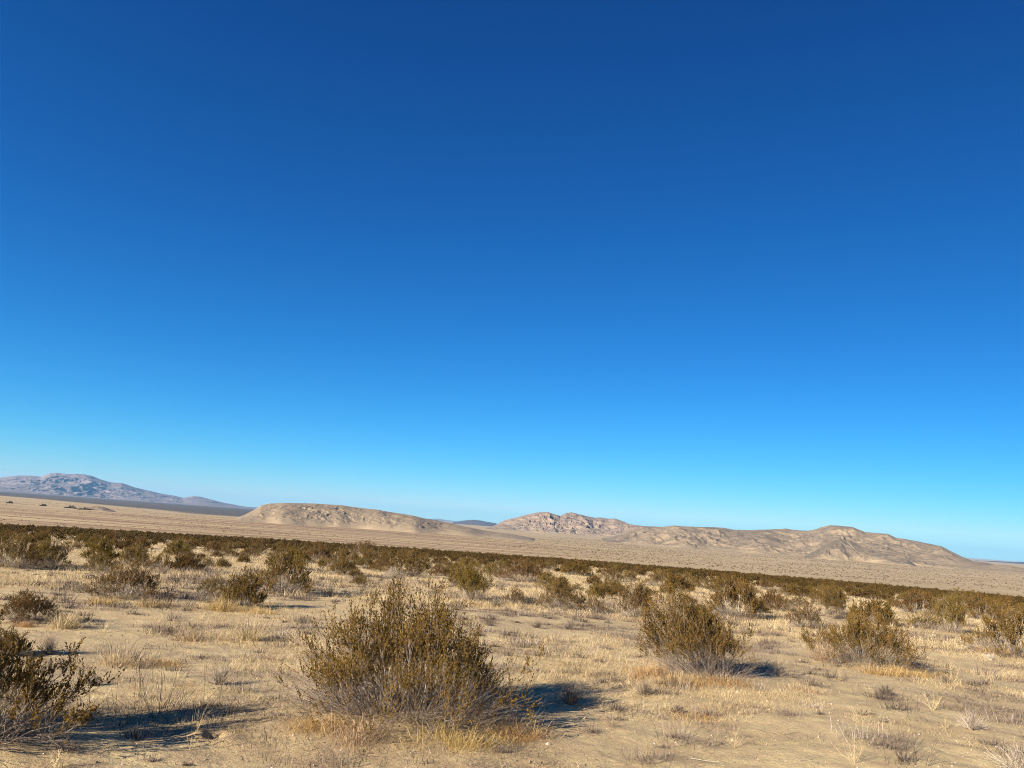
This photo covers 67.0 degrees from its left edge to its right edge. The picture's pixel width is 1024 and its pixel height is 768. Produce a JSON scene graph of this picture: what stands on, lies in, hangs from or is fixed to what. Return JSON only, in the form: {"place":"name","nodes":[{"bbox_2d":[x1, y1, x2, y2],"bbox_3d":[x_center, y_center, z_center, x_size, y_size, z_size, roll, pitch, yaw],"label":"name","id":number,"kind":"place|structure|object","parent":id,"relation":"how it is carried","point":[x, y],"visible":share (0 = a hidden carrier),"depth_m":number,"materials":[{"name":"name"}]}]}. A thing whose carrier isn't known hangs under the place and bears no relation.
{"place":"outdoors","nodes":[
{"label":"outdoors","id":0,"kind":"place"},
{"bbox_2d":[0,473,255,508],"bbox_3d":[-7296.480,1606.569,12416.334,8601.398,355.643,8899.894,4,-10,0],"label":"mountain","id":1,"kind":"structure","parent":0,"point":[77,485],"depth_m":11038.01,"materials":[{"name":"stone"}]},
{"bbox_2d":[236,503,534,540],"bbox_3d":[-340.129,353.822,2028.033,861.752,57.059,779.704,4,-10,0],"label":"hill","id":2,"kind":"structure","parent":0,"point":[314,514],"depth_m":1898.55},
{"bbox_2d":[452,520,495,525],"bbox_3d":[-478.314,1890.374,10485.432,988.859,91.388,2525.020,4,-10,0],"label":"hill","id":3,"kind":"structure","parent":0,"point":[475,522],"depth_m":9885.30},
{"bbox_2d":[0,491,1023,767],"bbox_3d":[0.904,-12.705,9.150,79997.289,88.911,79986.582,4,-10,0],"label":"ground","id":4,"kind":"structure","parent":0,"point":[804,741],"depth_m":12.26,"materials":[{"name":"sand"}]},
{"bbox_2d":[0,622,36,656],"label":"creosote bush","id":5,"kind":"object","parent":4,"relation":"on","point":[8,639],"visible":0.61,"depth_m":11.89,"materials":[{"name":"brown plant"}]},
{"bbox_2d":[0,529,44,568],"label":"creosote bush","id":6,"kind":"object","parent":4,"relation":"on","point":[11,549],"visible":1,"depth_m":31.28,"materials":[{"name":"green plant"}]},
{"bbox_2d":[0,587,69,623],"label":"creosote bush","id":7,"kind":"object","parent":4,"relation":"on","point":[29,602],"visible":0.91,"depth_m":15.87,"materials":[{"name":"brown plant"}]},
{"bbox_2d":[34,632,62,654],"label":"dead shrub","id":8,"kind":"object","parent":4,"relation":"on","point":[50,649],"visible":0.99,"depth_m":12.24,"materials":[{"name":"plant"}]},
{"bbox_2d":[34,535,73,566],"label":"creosote bush","id":9,"kind":"object","parent":4,"relation":"on","point":[45,548],"visible":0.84,"depth_m":33.59,"materials":[{"name":"green plant"}]},
{"bbox_2d":[46,748,78,767],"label":"dry weed","id":10,"kind":"object","parent":4,"relation":"on","point":[55,765],"visible":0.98,"depth_m":6.43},
{"bbox_2d":[0,609,126,749],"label":"creosote bush","id":11,"kind":"object","parent":4,"relation":"on","point":[32,686],"visible":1,"depth_m":7.07,"materials":[{"name":"green plant"}]},
{"bbox_2d":[33,603,100,630],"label":"grass clump","id":12,"kind":"object","parent":4,"relation":"on","point":[61,623],"visible":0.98,"depth_m":15.27,"materials":[{"name":"plant"}]},
{"bbox_2d":[63,533,95,545],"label":"creosote bush","id":13,"kind":"object","parent":4,"relation":"on","point":[82,539],"visible":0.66,"depth_m":68.88,"materials":[{"name":"green plant"}]},
{"bbox_2d":[80,506,114,511],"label":"mound","id":14,"kind":"object","parent":4,"relation":"on","point":[98,508],"visible":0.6,"depth_m":1683.25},
{"bbox_2d":[78,533,119,561],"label":"creosote bush","id":15,"kind":"object","parent":4,"relation":"on","point":[103,545],"visible":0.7,"depth_m":41.55,"materials":[{"name":"green plant"}]},
{"bbox_2d":[81,551,120,570],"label":"creosote bush","id":16,"kind":"object","parent":4,"relation":"on","point":[104,560],"visible":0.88,"depth_m":33.13,"materials":[{"name":"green plant"}]},
{"bbox_2d":[81,592,124,604],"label":"grass clump","id":17,"kind":"object","parent":4,"relation":"on","point":[99,599],"visible":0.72,"depth_m":20.12,"materials":[{"name":"plant"}]},
{"bbox_2d":[82,646,163,666],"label":"grass clump","id":18,"kind":"object","parent":4,"relation":"on","point":[116,661],"visible":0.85,"depth_m":11.70,"materials":[{"name":"plant"}]},
{"bbox_2d":[73,557,176,600],"bbox_3d":[-10.922,5.575,22.112,2.230,1.292,2.677,1,-11,16],"label":"creosote bush","id":19,"kind":"object","parent":4,"relation":"on","point":[131,580],"visible":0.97,"depth_m":21.92,"materials":[{"name":"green plant"}]},
{"bbox_2d":[116,536,140,549],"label":"creosote bush","id":20,"kind":"object","parent":4,"relation":"on","point":[125,544],"visible":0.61,"depth_m":65.12,"materials":[{"name":"green plant"}]},
{"bbox_2d":[112,541,154,566],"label":"creosote bush","id":21,"kind":"object","parent":4,"relation":"on","point":[138,549],"visible":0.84,"depth_m":40.11,"materials":[{"name":"green plant"}]},
{"bbox_2d":[145,546,172,569],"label":"creosote bush","id":22,"kind":"object","parent":4,"relation":"on","point":[157,561],"visible":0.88,"depth_m":37.72,"materials":[{"name":"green plant"}]},
{"bbox_2d":[137,653,198,667],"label":"grass clump","id":23,"kind":"object","parent":4,"relation":"on","point":[169,663],"visible":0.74,"depth_m":11.86,"materials":[{"name":"plant"}]},
{"bbox_2d":[162,536,193,555],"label":"creosote bush","id":24,"kind":"object","parent":4,"relation":"on","point":[179,548],"visible":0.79,"depth_m":57.59,"materials":[{"name":"green plant"}]},
{"bbox_2d":[167,547,208,570],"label":"creosote bush","id":25,"kind":"object","parent":4,"relation":"on","point":[182,563],"visible":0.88,"depth_m":38.23,"materials":[{"name":"brown plant"}]},
{"bbox_2d":[162,626,232,642],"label":"grass clump","id":26,"kind":"object","parent":4,"relation":"on","point":[191,637],"visible":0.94,"depth_m":14.69,"materials":[{"name":"plant"}]},
{"bbox_2d":[196,571,228,597],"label":"creosote bush","id":27,"kind":"object","parent":4,"relation":"on","point":[213,583],"visible":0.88,"depth_m":24.09,"materials":[{"name":"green plant"}]},
{"bbox_2d":[202,539,222,552],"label":"creosote bush","id":28,"kind":"object","parent":4,"relation":"on","point":[212,546],"visible":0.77,"depth_m":72.52,"materials":[{"name":"green plant"}]},
{"bbox_2d":[206,663,232,684],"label":"dead shrub","id":29,"kind":"object","parent":4,"relation":"on","point":[216,679],"visible":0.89,"depth_m":10.53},
{"bbox_2d":[196,593,245,611],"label":"grass clump","id":30,"kind":"object","parent":4,"relation":"on","point":[221,607],"visible":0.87,"depth_m":20.20,"materials":[{"name":"plant"}]},
{"bbox_2d":[213,557,231,567],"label":"creosote bush","id":31,"kind":"object","parent":4,"relation":"on","point":[221,563],"visible":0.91,"depth_m":45.57,"materials":[{"name":"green plant"}]},
{"bbox_2d":[216,562,271,607],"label":"creosote bush","id":32,"kind":"object","parent":4,"relation":"on","point":[242,588],"visible":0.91,"depth_m":21.38,"materials":[{"name":"green plant"}]},
{"bbox_2d":[224,613,280,642],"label":"grass clump","id":33,"kind":"object","parent":4,"relation":"on","point":[248,635],"visible":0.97,"depth_m":15.05,"materials":[{"name":"plant"}]},
{"bbox_2d":[244,542,267,553],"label":"creosote bush","id":34,"kind":"object","parent":4,"relation":"on","point":[257,547],"visible":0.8,"depth_m":79.77,"materials":[{"name":"green plant"}]},
{"bbox_2d":[232,604,282,614],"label":"grass clump","id":35,"kind":"object","parent":4,"relation":"on","point":[257,611],"visible":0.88,"depth_m":20.21,"materials":[{"name":"plant"}]},
{"bbox_2d":[250,543,315,595],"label":"creosote bush","id":36,"kind":"object","parent":4,"relation":"on","point":[281,569],"visible":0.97,"depth_m":27.39,"materials":[{"name":"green plant"}]},
{"bbox_2d":[262,703,364,736],"bbox_3d":[-2.067,3.583,8.346,1.128,0.397,1.039,-4,-13,38],"label":"grass clump","id":37,"kind":"object","parent":4,"relation":"on","point":[309,721],"visible":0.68,"depth_m":8.29,"materials":[{"name":"plant"}]},
{"bbox_2d":[308,543,331,560],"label":"creosote bush","id":38,"kind":"object","parent":4,"relation":"on","point":[320,551],"visible":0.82,"depth_m":67.63,"materials":[{"name":"green plant"}]},
{"bbox_2d":[324,548,354,566],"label":"creosote bush","id":39,"kind":"object","parent":4,"relation":"on","point":[347,559],"visible":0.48,"depth_m":56.17,"materials":[{"name":"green plant"}]},
{"bbox_2d":[325,555,364,574],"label":"creosote bush","id":40,"kind":"object","parent":4,"relation":"on","point":[342,566],"visible":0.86,"depth_m":43.06,"materials":[{"name":"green plant"}]},
{"bbox_2d":[300,706,400,753],"bbox_3d":[-1.668,3.524,8.056,1.208,0.479,1.068,-4,-13,38],"label":"grass clump","id":41,"kind":"object","parent":4,"relation":"on","point":[351,737],"visible":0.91,"depth_m":7.96,"materials":[{"name":"plant"}]},
{"bbox_2d":[352,574,371,586],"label":"creosote bush","id":42,"kind":"object","parent":4,"relation":"on","point":[357,580],"visible":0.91,"depth_m":34.61,"materials":[{"name":"green plant"}]},
{"bbox_2d":[345,540,381,555],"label":"creosote bush","id":43,"kind":"object","parent":4,"relation":"on","point":[366,545],"visible":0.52,"depth_m":105.42,"materials":[{"name":"green plant"}]},
{"bbox_2d":[356,556,375,567],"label":"creosote bush","id":44,"kind":"object","parent":4,"relation":"on","point":[362,561],"visible":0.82,"depth_m":58.04,"materials":[{"name":"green plant"}]},
{"bbox_2d":[368,556,392,571],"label":"creosote bush","id":45,"kind":"object","parent":4,"relation":"on","point":[383,561],"visible":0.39,"depth_m":52.62,"materials":[{"name":"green plant"}]},
{"bbox_2d":[240,571,546,754],"bbox_3d":[-1.260,3.236,9.493,3.655,1.920,3.757,-3,-13,35],"label":"creosote bush","id":46,"kind":"object","parent":4,"relation":"on","point":[418,639],"visible":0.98,"depth_m":9.11,"materials":[{"name":"green plant"}]},
{"bbox_2d":[375,547,438,576],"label":"creosote bush","id":47,"kind":"object","parent":4,"relation":"on","point":[407,559],"visible":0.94,"depth_m":47.35,"materials":[{"name":"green plant"}]},
{"bbox_2d":[431,563,446,575],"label":"creosote bush","id":48,"kind":"object","parent":4,"relation":"on","point":[438,569],"visible":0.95,"depth_m":53.08,"materials":[{"name":"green plant"}]},
{"bbox_2d":[382,712,527,755],"bbox_3d":[-0.617,3.645,8.148,1.654,0.445,1.280,9,-12,-26],"label":"grass clump","id":49,"kind":"object","parent":4,"relation":"on","point":[465,741],"visible":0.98,"depth_m":8.07,"materials":[{"name":"plant"}]},
{"bbox_2d":[446,558,469,584],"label":"creosote bush","id":50,"kind":"object","parent":4,"relation":"on","point":[457,567],"visible":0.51,"depth_m":39.99,"materials":[{"name":"green plant"}]},
{"bbox_2d":[453,558,494,601],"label":"creosote bush","id":51,"kind":"object","parent":4,"relation":"on","point":[471,579],"visible":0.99,"depth_m":30.19,"materials":[{"name":"green plant"}]},
{"bbox_2d":[5,586,1007,761],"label":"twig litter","id":52,"kind":"object","parent":4,"relation":"on","point":[491,642],"visible":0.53,"depth_m":15.13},
{"bbox_2d":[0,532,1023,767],"bbox_3d":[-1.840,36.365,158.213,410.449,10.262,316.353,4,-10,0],"label":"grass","id":53,"kind":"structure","parent":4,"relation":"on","point":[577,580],"depth_m":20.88,"materials":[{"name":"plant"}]},
{"bbox_2d":[0,522,1023,607],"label":"scrub","id":54,"kind":"object","parent":4,"relation":"on","point":[204,539],"visible":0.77,"depth_m":137.30,"materials":[{"name":"plant"}]},
{"bbox_2d":[1,498,1023,592],"bbox_3d":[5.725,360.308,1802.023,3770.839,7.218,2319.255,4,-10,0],"label":"valley scrub","id":55,"kind":"object","parent":4,"relation":"on","point":[607,543],"visible":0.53,"depth_m":1290.18,"materials":[{"name":"plant"}]},
{"bbox_2d":[462,711,563,748],"bbox_3d":[0.036,3.846,8.689,1.277,0.420,1.182,4,-10,0],"label":"grass clump","id":56,"kind":"object","parent":4,"relation":"on","point":[516,734],"visible":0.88,"depth_m":8.71,"materials":[{"name":"plant"}]},
{"bbox_2d":[503,583,525,603],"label":"creosote bush","id":57,"kind":"object","parent":4,"relation":"on","point":[516,596],"visible":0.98,"depth_m":30.45,"materials":[{"name":"green plant"}]},
{"bbox_2d":[491,555,547,583],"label":"creosote bush","id":58,"kind":"object","parent":4,"relation":"on","point":[526,569],"visible":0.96,"depth_m":51.71,"materials":[{"name":"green plant"}]},
{"bbox_2d":[533,571,565,590],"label":"creosote bush","id":59,"kind":"object","parent":4,"relation":"on","point":[546,579],"visible":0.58,"depth_m":42.43,"materials":[{"name":"green plant"}]},
{"bbox_2d":[535,576,587,610],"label":"creosote bush","id":60,"kind":"object","parent":4,"relation":"on","point":[560,592],"visible":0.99,"depth_m":29.48,"materials":[{"name":"green plant"}]},
{"bbox_2d":[548,677,586,705],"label":"dead shrub","id":61,"kind":"object","parent":4,"relation":"on","point":[572,700],"visible":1,"depth_m":10.93,"materials":[{"name":"plant"}]},
{"bbox_2d":[560,557,590,575],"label":"creosote bush","id":62,"kind":"object","parent":4,"relation":"on","point":[576,568],"visible":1,"depth_m":79.57,"materials":[{"name":"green plant"}]},
{"bbox_2d":[583,590,607,612],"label":"creosote bush","id":63,"kind":"object","parent":4,"relation":"on","point":[588,603],"visible":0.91,"depth_m":29.12,"materials":[{"name":"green plant"}]},
{"bbox_2d":[587,578,606,598],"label":"creosote bush","id":64,"kind":"object","parent":4,"relation":"on","point":[598,590],"visible":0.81,"depth_m":39.75,"materials":[{"name":"green plant"}]},
{"bbox_2d":[584,580,617,596],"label":"creosote bush","id":65,"kind":"object","parent":4,"relation":"on","point":[608,588],"visible":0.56,"depth_m":42.38,"materials":[{"name":"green plant"}]},
{"bbox_2d":[592,576,625,589],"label":"creosote bush","id":66,"kind":"object","parent":4,"relation":"on","point":[611,583],"visible":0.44,"depth_m":48.12,"materials":[{"name":"brown plant"}]},
{"bbox_2d":[597,565,625,580],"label":"creosote bush","id":67,"kind":"object","parent":4,"relation":"on","point":[611,573],"visible":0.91,"depth_m":68.87,"materials":[{"name":"brown plant"}]},
{"bbox_2d":[613,577,656,618],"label":"creosote bush","id":68,"kind":"object","parent":4,"relation":"on","point":[641,595],"visible":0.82,"depth_m":27.58,"materials":[{"name":"brown plant"}]},
{"bbox_2d":[619,658,669,680],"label":"grass clump","id":69,"kind":"object","parent":4,"relation":"on","point":[643,671],"visible":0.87,"depth_m":13.61,"materials":[{"name":"plant"}]},
{"bbox_2d":[634,681,659,696],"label":"dead shrub","id":70,"kind":"object","parent":4,"relation":"on","point":[644,689],"visible":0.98,"depth_m":11.84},
{"bbox_2d":[641,568,668,586],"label":"creosote bush","id":71,"kind":"object","parent":4,"relation":"on","point":[655,577],"visible":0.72,"depth_m":62.74,"materials":[{"name":"beige plant"}]},
{"bbox_2d":[660,568,696,592],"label":"creosote bush","id":72,"kind":"object","parent":4,"relation":"on","point":[685,583],"visible":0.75,"depth_m":54.39,"materials":[{"name":"brown plant"}]},
{"bbox_2d":[647,667,710,689],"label":"grass clump","id":73,"kind":"object","parent":4,"relation":"on","point":[683,681],"visible":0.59,"depth_m":12.88,"materials":[{"name":"plant"}]},
{"bbox_2d":[660,707,726,724],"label":"grass clump","id":74,"kind":"object","parent":4,"relation":"on","point":[709,718],"visible":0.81,"depth_m":10.50,"materials":[{"name":"plant"}]},
{"bbox_2d":[627,572,773,691],"bbox_3d":[3.437,4.365,13.978,2.762,1.836,2.561,-3,-13,34],"label":"creosote bush","id":75,"kind":"object","parent":4,"relation":"on","point":[699,632],"visible":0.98,"depth_m":13.68,"materials":[{"name":"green plant"}]},
{"bbox_2d":[702,574,737,591],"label":"creosote bush","id":76,"kind":"object","parent":4,"relation":"on","point":[714,584],"visible":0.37,"depth_m":59.42,"materials":[{"name":"brown plant"}]},
{"bbox_2d":[690,672,763,687],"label":"grass clump","id":77,"kind":"object","parent":4,"relation":"on","point":[725,678],"visible":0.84,"depth_m":12.99,"materials":[{"name":"plant"}]},
{"bbox_2d":[701,573,776,618],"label":"creosote bush","id":78,"kind":"object","parent":4,"relation":"on","point":[736,592],"visible":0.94,"depth_m":32.34,"materials":[{"name":"brown plant"}]},
{"bbox_2d":[759,578,775,589],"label":"creosote bush","id":79,"kind":"object","parent":4,"relation":"on","point":[764,584],"visible":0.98,"depth_m":82.63,"materials":[{"name":"brown plant"}]},
{"bbox_2d":[758,588,789,610],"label":"creosote bush","id":80,"kind":"object","parent":4,"relation":"on","point":[771,598],"visible":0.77,"depth_m":39.65,"materials":[{"name":"brown plant"}]},
{"bbox_2d":[777,581,816,595],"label":"creosote bush","id":81,"kind":"object","parent":4,"relation":"on","point":[792,590],"visible":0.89,"depth_m":67.01,"materials":[{"name":"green plant"}]},
{"bbox_2d":[790,591,812,606],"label":"creosote bush","id":82,"kind":"object","parent":4,"relation":"on","point":[799,601],"visible":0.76,"depth_m":47.78,"materials":[{"name":"brown plant"}]},
{"bbox_2d":[776,681,832,695],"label":"grass clump","id":83,"kind":"object","parent":4,"relation":"on","point":[806,688],"visible":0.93,"depth_m":13.05,"materials":[{"name":"plant"}]},
{"bbox_2d":[786,596,824,629],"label":"creosote bush","id":84,"kind":"object","parent":4,"relation":"on","point":[813,618],"visible":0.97,"depth_m":28.32,"materials":[{"name":"brown plant"}]},
{"bbox_2d":[800,634,848,664],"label":"grass clump","id":85,"kind":"object","parent":4,"relation":"on","point":[816,652],"visible":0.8,"depth_m":17.95,"materials":[{"name":"plant"}]},
{"bbox_2d":[812,584,850,613],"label":"creosote bush","id":86,"kind":"object","parent":4,"relation":"on","point":[837,600],"visible":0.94,"depth_m":41.18,"materials":[{"name":"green plant"}]},
{"bbox_2d":[788,605,934,669],"bbox_3d":[8.154,5.913,18.022,3.082,1.538,2.832,4,-10,0],"label":"creosote bush","id":87,"kind":"object","parent":4,"relation":"on","point":[853,632],"visible":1,"depth_m":17.81,"materials":[{"name":"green plant"}]},
{"bbox_2d":[846,586,899,599],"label":"creosote bush","id":88,"kind":"object","parent":4,"relation":"on","point":[866,593],"visible":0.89,"depth_m":76.84,"materials":[{"name":"brown plant"}]},
{"bbox_2d":[847,591,900,624],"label":"creosote bush","id":89,"kind":"object","parent":4,"relation":"on","point":[887,614],"visible":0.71,"depth_m":34.90,"materials":[{"name":"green plant"}]},
{"bbox_2d":[846,658,917,678],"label":"grass clump","id":90,"kind":"object","parent":4,"relation":"on","point":[875,672],"visible":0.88,"depth_m":16.30,"materials":[{"name":"plant"}]},
{"bbox_2d":[884,587,942,614],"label":"creosote bush","id":91,"kind":"object","parent":4,"relation":"on","point":[912,596],"visible":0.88,"depth_m":49.83,"materials":[{"name":"brown plant"}]},
{"bbox_2d":[877,657,957,678],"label":"grass clump","id":92,"kind":"object","parent":4,"relation":"on","point":[925,675],"visible":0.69,"depth_m":16.59,"materials":[{"name":"plant"}]},
{"bbox_2d":[905,610,938,628],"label":"creosote bush","id":93,"kind":"object","parent":4,"relation":"on","point":[924,619],"visible":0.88,"depth_m":35.15,"materials":[{"name":"beige plant"}]},
{"bbox_2d":[929,592,973,633],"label":"creosote bush","id":94,"kind":"object","parent":4,"relation":"on","point":[957,613],"visible":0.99,"depth_m":33.28,"materials":[{"name":"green plant"}]},
{"bbox_2d":[936,587,978,598],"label":"creosote bush","id":95,"kind":"object","parent":4,"relation":"on","point":[961,593],"visible":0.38,"depth_m":97.94,"materials":[{"name":"brown plant"}]},
{"bbox_2d":[955,708,992,729],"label":"dead shrub","id":96,"kind":"object","parent":4,"relation":"on","point":[971,725],"visible":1,"depth_m":10.81,"materials":[{"name":"plant"}]},
{"bbox_2d":[959,591,998,618],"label":"creosote bush","id":97,"kind":"object","parent":4,"relation":"on","point":[971,605],"visible":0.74,"depth_m":50.23,"materials":[{"name":"brown plant"}]},
{"bbox_2d":[956,593,1023,658],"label":"creosote bush","id":98,"kind":"object","parent":4,"relation":"on","point":[1012,627],"visible":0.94,"depth_m":23.98,"materials":[{"name":"brown plant"}]},
{"bbox_2d":[972,643,1023,656],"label":"grass clump","id":99,"kind":"object","parent":4,"relation":"on","point":[985,649],"visible":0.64,"depth_m":23.79,"materials":[{"name":"plant"}]},
{"bbox_2d":[980,736,1023,767],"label":"dead shrub","id":100,"kind":"object","parent":4,"relation":"on","point":[1020,759],"visible":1,"depth_m":8.62,"materials":[{"name":"plant"}]},
{"bbox_2d":[0,602,1023,767],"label":"dry grass","id":101,"kind":"structure","parent":0,"point":[757,759],"depth_m":11.28,"materials":[{"name":"plant"}]},
{"bbox_2d":[0,0,1023,561],"label":"sky","id":102,"kind":"structure","parent":0,"point":[729,264],"materials":[{"name":"blue"}]},
{"bbox_2d":[486,512,655,537],"bbox_3d":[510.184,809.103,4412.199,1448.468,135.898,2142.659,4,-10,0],"label":"mountain","id":103,"kind":"structure","parent":0,"point":[570,523],"depth_m":4167.95,"materials":[{"name":"stone"}]},
{"bbox_2d":[602,525,992,571],"bbox_3d":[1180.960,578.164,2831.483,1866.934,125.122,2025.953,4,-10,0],"label":"mountain","id":104,"kind":"structure","parent":0,"point":[790,542],"depth_m":2643.17,"materials":[{"name":"stone"}]},
{"bbox_2d":[804,539,916,565],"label":"hill","id":105,"kind":"structure","parent":0,"point":[845,550],"depth_m":2208.85,"materials":[{"name":"stone"}]},
{"bbox_2d":[923,556,1023,574],"bbox_3d":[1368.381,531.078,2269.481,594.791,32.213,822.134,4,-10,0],"label":"hill","id":106,"kind":"structure","parent":0,"point":[1009,569],"depth_m":2170.69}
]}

